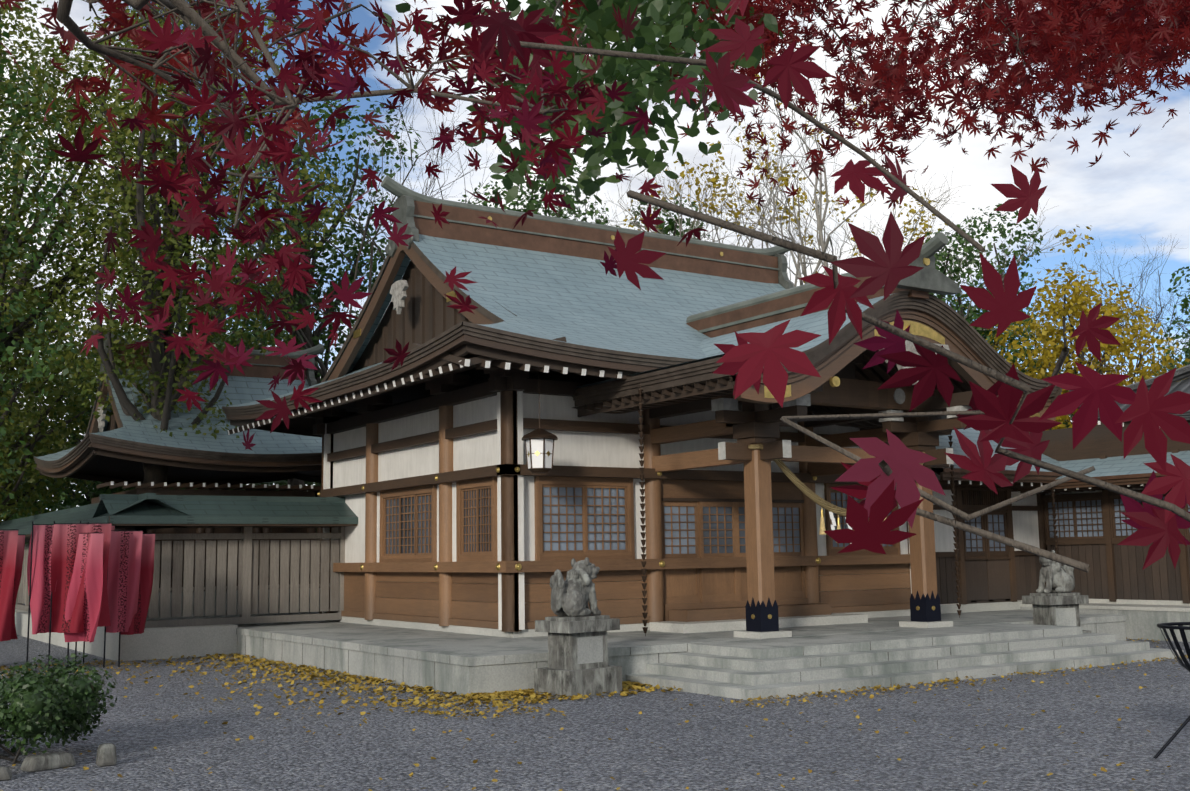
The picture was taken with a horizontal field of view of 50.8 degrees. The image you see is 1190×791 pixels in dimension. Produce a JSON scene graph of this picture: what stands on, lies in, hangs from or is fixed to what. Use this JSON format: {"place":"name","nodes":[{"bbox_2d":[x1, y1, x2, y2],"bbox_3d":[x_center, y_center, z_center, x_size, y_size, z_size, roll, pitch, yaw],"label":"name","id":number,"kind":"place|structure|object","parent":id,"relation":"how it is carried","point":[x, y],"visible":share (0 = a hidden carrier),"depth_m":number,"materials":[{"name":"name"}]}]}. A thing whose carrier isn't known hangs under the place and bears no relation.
{"place":"outdoors","nodes":[
{"label":"outdoors","id":0,"kind":"place"},
{"bbox_2d":[51,0,709,450],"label":"maple","id":1,"kind":"object","parent":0,"point":[277,146],"visible":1,"depth_m":1.78,"materials":[{"name":"red plant"}]},
{"bbox_2d":[0,603,1189,790],"bbox_3d":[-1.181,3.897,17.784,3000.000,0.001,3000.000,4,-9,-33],"label":"ground","id":2,"kind":"structure","parent":0,"point":[580,751],"depth_m":10.93,"materials":[{"name":"grey gravel"}]},
{"bbox_2d":[0,9,90,498],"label":"tree","id":3,"kind":"object","parent":2,"relation":"on","point":[27,344],"visible":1,"depth_m":17.93,"materials":[{"name":"green plant"}]},
{"bbox_2d":[0,218,100,521],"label":"tree","id":4,"kind":"object","parent":2,"relation":"on","point":[23,466],"visible":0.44,"depth_m":34.03,"materials":[{"name":"green plant"}]},
{"bbox_2d":[0,743,116,780],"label":"garden stones","id":5,"kind":"object","parent":2,"relation":"on","point":[106,755],"visible":1,"depth_m":9.80,"materials":[{"name":"grey stone"}]},
{"bbox_2d":[0,653,118,764],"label":"shrub","id":6,"kind":"object","parent":2,"relation":"on","point":[39,705],"visible":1,"depth_m":10.05,"materials":[{"name":"green plant"}]},
{"bbox_2d":[0,521,154,671],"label":"red banners","id":7,"kind":"object","parent":2,"relation":"on","point":[85,581],"visible":0.98,"depth_m":18.18,"materials":[{"name":"red fabric"}]},
{"bbox_2d":[0,0,169,442],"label":"tree","id":8,"kind":"object","parent":2,"relation":"on","point":[19,328],"visible":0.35,"depth_m":27.67,"materials":[{"name":"green plant"}]},
{"bbox_2d":[0,325,196,543],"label":"tree","id":9,"kind":"object","parent":2,"relation":"on","point":[94,491],"visible":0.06,"depth_m":38.02,"materials":[{"name":"green plant"}]},
{"bbox_2d":[16,0,358,587],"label":"tree","id":10,"kind":"object","parent":2,"relation":"on","point":[166,378],"visible":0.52,"depth_m":25.69,"materials":[{"name":"green plant"}]},
{"bbox_2d":[78,251,297,489],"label":"tree","id":11,"kind":"object","parent":2,"relation":"on","point":[232,331],"depth_m":47.53,"materials":[{"name":"green plant"}]},
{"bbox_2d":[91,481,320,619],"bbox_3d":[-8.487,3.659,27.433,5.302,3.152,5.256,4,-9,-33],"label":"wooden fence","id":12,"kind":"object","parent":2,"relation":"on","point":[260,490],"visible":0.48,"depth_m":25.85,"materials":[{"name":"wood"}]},
{"bbox_2d":[33,329,324,484],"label":"roof","id":13,"kind":"structure","parent":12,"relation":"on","point":[120,446],"depth_m":26.47,"materials":[{"name":"grey metal"}]},
{"bbox_2d":[0,0,604,183],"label":"maple foliage","id":14,"kind":"object","parent":2,"relation":"on","point":[118,18],"visible":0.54,"depth_m":2.82,"materials":[{"name":"red plant"}]},
{"bbox_2d":[193,72,420,490],"bbox_3d":[-8.024,-1.419,33.397,6.174,14.757,6.242,4,-9,-33],"label":"tree","id":15,"kind":"object","parent":2,"relation":"on","point":[315,337],"visible":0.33,"depth_m":33.29,"materials":[{"name":"green plant"}]},
{"bbox_2d":[110,13,620,377],"bbox_3d":[-4.877,-0.876,31.101,13.055,12.978,13.893,4,-9,-33],"label":"bare tree","id":16,"kind":"object","parent":2,"relation":"on","point":[322,370],"visible":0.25,"depth_m":28.89,"materials":[{"name":"brown plant"}]},
{"bbox_2d":[458,157,619,226],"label":"tree","id":17,"kind":"object","parent":2,"relation":"on","point":[530,198],"visible":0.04,"depth_m":41.09,"materials":[{"name":"green plant"}]},
{"bbox_2d":[0,343,1106,543],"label":"distant woods","id":18,"kind":"object","parent":2,"relation":"on","point":[282,482],"depth_m":50.42,"materials":[{"name":"green plant"}]},
{"bbox_2d":[534,615,621,698],"bbox_3d":[-0.199,3.029,14.630,0.915,0.890,0.753,4,-9,-33],"label":"statue pedestal","id":19,"kind":"object","parent":2,"relation":"on","point":[577,654],"visible":0.94,"depth_m":14.42,"materials":[{"name":"grey stone"}]},
{"bbox_2d":[550,557,600,616],"bbox_3d":[-0.230,2.252,14.695,0.682,0.694,0.419,4,-9,-33],"label":"guardian lion statue","id":20,"kind":"object","parent":19,"relation":"on","point":[573,594],"visible":1,"depth_m":14.57,"materials":[{"name":"stone"}]},
{"bbox_2d":[383,0,792,211],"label":"green canopy","id":21,"kind":"object","parent":2,"relation":"on","point":[598,23],"visible":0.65,"depth_m":5.16,"materials":[{"name":"green plant"}]},
{"bbox_2d":[0,638,1187,790],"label":"fallen leaves","id":22,"kind":"object","parent":2,"relation":"on","point":[531,695],"visible":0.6,"depth_m":14.61,"materials":[{"name":"yellow plant"}]},
{"bbox_2d":[15,603,1189,700],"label":"stone platform","id":23,"kind":"structure","parent":2,"relation":"on","point":[809,648],"depth_m":16.93,"materials":[{"name":"stone"}]},
{"bbox_2d":[0,493,357,627],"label":"roofed fence","id":24,"kind":"object","parent":23,"relation":"on","point":[144,512],"visible":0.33,"depth_m":22.08,"materials":[{"name":"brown wood"}]},
{"bbox_2d":[227,337,911,637],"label":"hall","id":25,"kind":"structure","parent":23,"relation":"on","point":[469,522],"depth_m":19.63,"materials":[{"name":"brown wood"}]},
{"bbox_2d":[222,175,1035,436],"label":"hall roof","id":26,"kind":"structure","parent":25,"relation":"on","point":[543,281],"depth_m":21.67,"materials":[{"name":"grey metal"}]},
{"bbox_2d":[522,390,557,472],"bbox_3d":[-0.780,0.360,17.574,0.580,1.450,0.502,4,-9,-33],"label":"hanging lantern","id":27,"kind":"object","parent":26,"relation":"hanging from","point":[539,444],"visible":0.98,"depth_m":17.38,"materials":[{"name":"white paper"}]},
{"bbox_2d":[649,354,971,631],"bbox_3d":[3.277,1.414,18.818,4.641,3.990,3.750,4,-9,-33],"label":"porch frame","id":28,"kind":"object","parent":23,"relation":"on","point":[745,424],"visible":0.83,"depth_m":18.45,"materials":[{"name":"brown wood"}]},
{"bbox_2d":[572,232,1061,430],"bbox_3d":[3.103,-0.690,19.304,6.184,2.402,6.037,4,-9,-33],"label":"porch roof","id":29,"kind":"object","parent":28,"relation":"on","point":[924,313],"visible":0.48,"depth_m":17.61,"materials":[{"name":"brown wood"}]},
{"bbox_2d":[748,444,924,543],"bbox_3d":[3.635,1.479,18.263,3.699,1.400,0.507,4,-9,-33],"label":"shrine rope","id":30,"kind":"object","parent":29,"relation":"attached to","point":[808,492],"visible":0.33,"depth_m":17.67,"materials":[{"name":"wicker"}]},
{"bbox_2d":[638,387,1058,635],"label":"rain chains","id":31,"kind":"object","parent":29,"relation":"attached to","point":[642,490],"visible":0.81,"depth_m":17.23,"materials":[{"name":"brown metal"}]},
{"bbox_2d":[931,428,1062,613],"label":"building wing","id":32,"kind":"structure","parent":23,"relation":"on","point":[995,576],"depth_m":23.50,"materials":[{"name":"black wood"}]},
{"bbox_2d":[1022,592,1091,632],"bbox_3d":[7.312,3.578,19.834,0.915,0.890,0.753,4,-9,-33],"label":"statue pedestal","id":33,"kind":"object","parent":23,"relation":"on","point":[1058,609],"visible":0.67,"depth_m":19.67,"materials":[{"name":"grey stone"}]},
{"bbox_2d":[1036,550,1074,592],"bbox_3d":[7.340,2.804,19.932,0.683,0.687,0.410,4,-9,-33],"label":"guardian lion statue","id":34,"kind":"object","parent":33,"relation":"on","point":[1055,577],"visible":0.85,"depth_m":19.80,"materials":[{"name":"stone"}]},
{"bbox_2d":[629,194,709,239],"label":"tree","id":35,"kind":"object","parent":2,"relation":"on","point":[672,225],"visible":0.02,"depth_m":43.63,"materials":[{"name":"green plant"}]},
{"bbox_2d":[601,53,1098,366],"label":"tree","id":36,"kind":"object","parent":2,"relation":"on","point":[822,243],"visible":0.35,"depth_m":40.38,"materials":[{"name":"yellow plant"}]},
{"bbox_2d":[924,203,1072,425],"bbox_3d":[11.575,0.102,38.310,6.782,12.402,5.854,-4,-8,21],"label":"tree","id":37,"kind":"object","parent":2,"relation":"on","point":[961,309],"visible":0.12,"depth_m":38.28,"materials":[{"name":"green plant"}]},
{"bbox_2d":[982,262,1189,430],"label":"ginkgo","id":38,"kind":"object","parent":2,"relation":"on","point":[1057,309],"visible":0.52,"depth_m":33.19,"materials":[{"name":"yellow plant"}]},
{"bbox_2d":[1009,235,1189,385],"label":"bare tree","id":39,"kind":"object","parent":2,"relation":"on","point":[1155,322],"visible":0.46,"depth_m":40.32,"materials":[{"name":"brown plant"}]},
{"bbox_2d":[1135,266,1189,379],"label":"tree","id":40,"kind":"object","parent":2,"relation":"on","point":[1185,301],"visible":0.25,"depth_m":37.17,"materials":[{"name":"green plant"}]},
{"bbox_2d":[1153,622,1189,758],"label":"fire basket","id":41,"kind":"object","parent":2,"relation":"on","point":[1170,626],"visible":1,"depth_m":9.52,"materials":[{"name":"black metal"}]},
{"bbox_2d":[0,0,1189,520],"label":"sky","id":42,"kind":"structure","parent":0,"point":[1124,199],"materials":[{"name":"white"}]},
{"bbox_2d":[470,0,1189,572],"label":"maple","id":43,"kind":"object","parent":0,"point":[890,474],"visible":1,"depth_m":0.57,"materials":[{"name":"red plant"}]},
{"bbox_2d":[655,0,1189,208],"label":"maple foliage","id":44,"kind":"object","parent":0,"point":[1054,32],"visible":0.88,"depth_m":5.70,"materials":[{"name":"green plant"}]},
{"bbox_2d":[1011,364,1189,605],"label":"building","id":45,"kind":"structure","parent":0,"point":[1093,529],"depth_m":23.33,"materials":[{"name":"plaster"},{"name":"copper"},{"name":"dark wood"}]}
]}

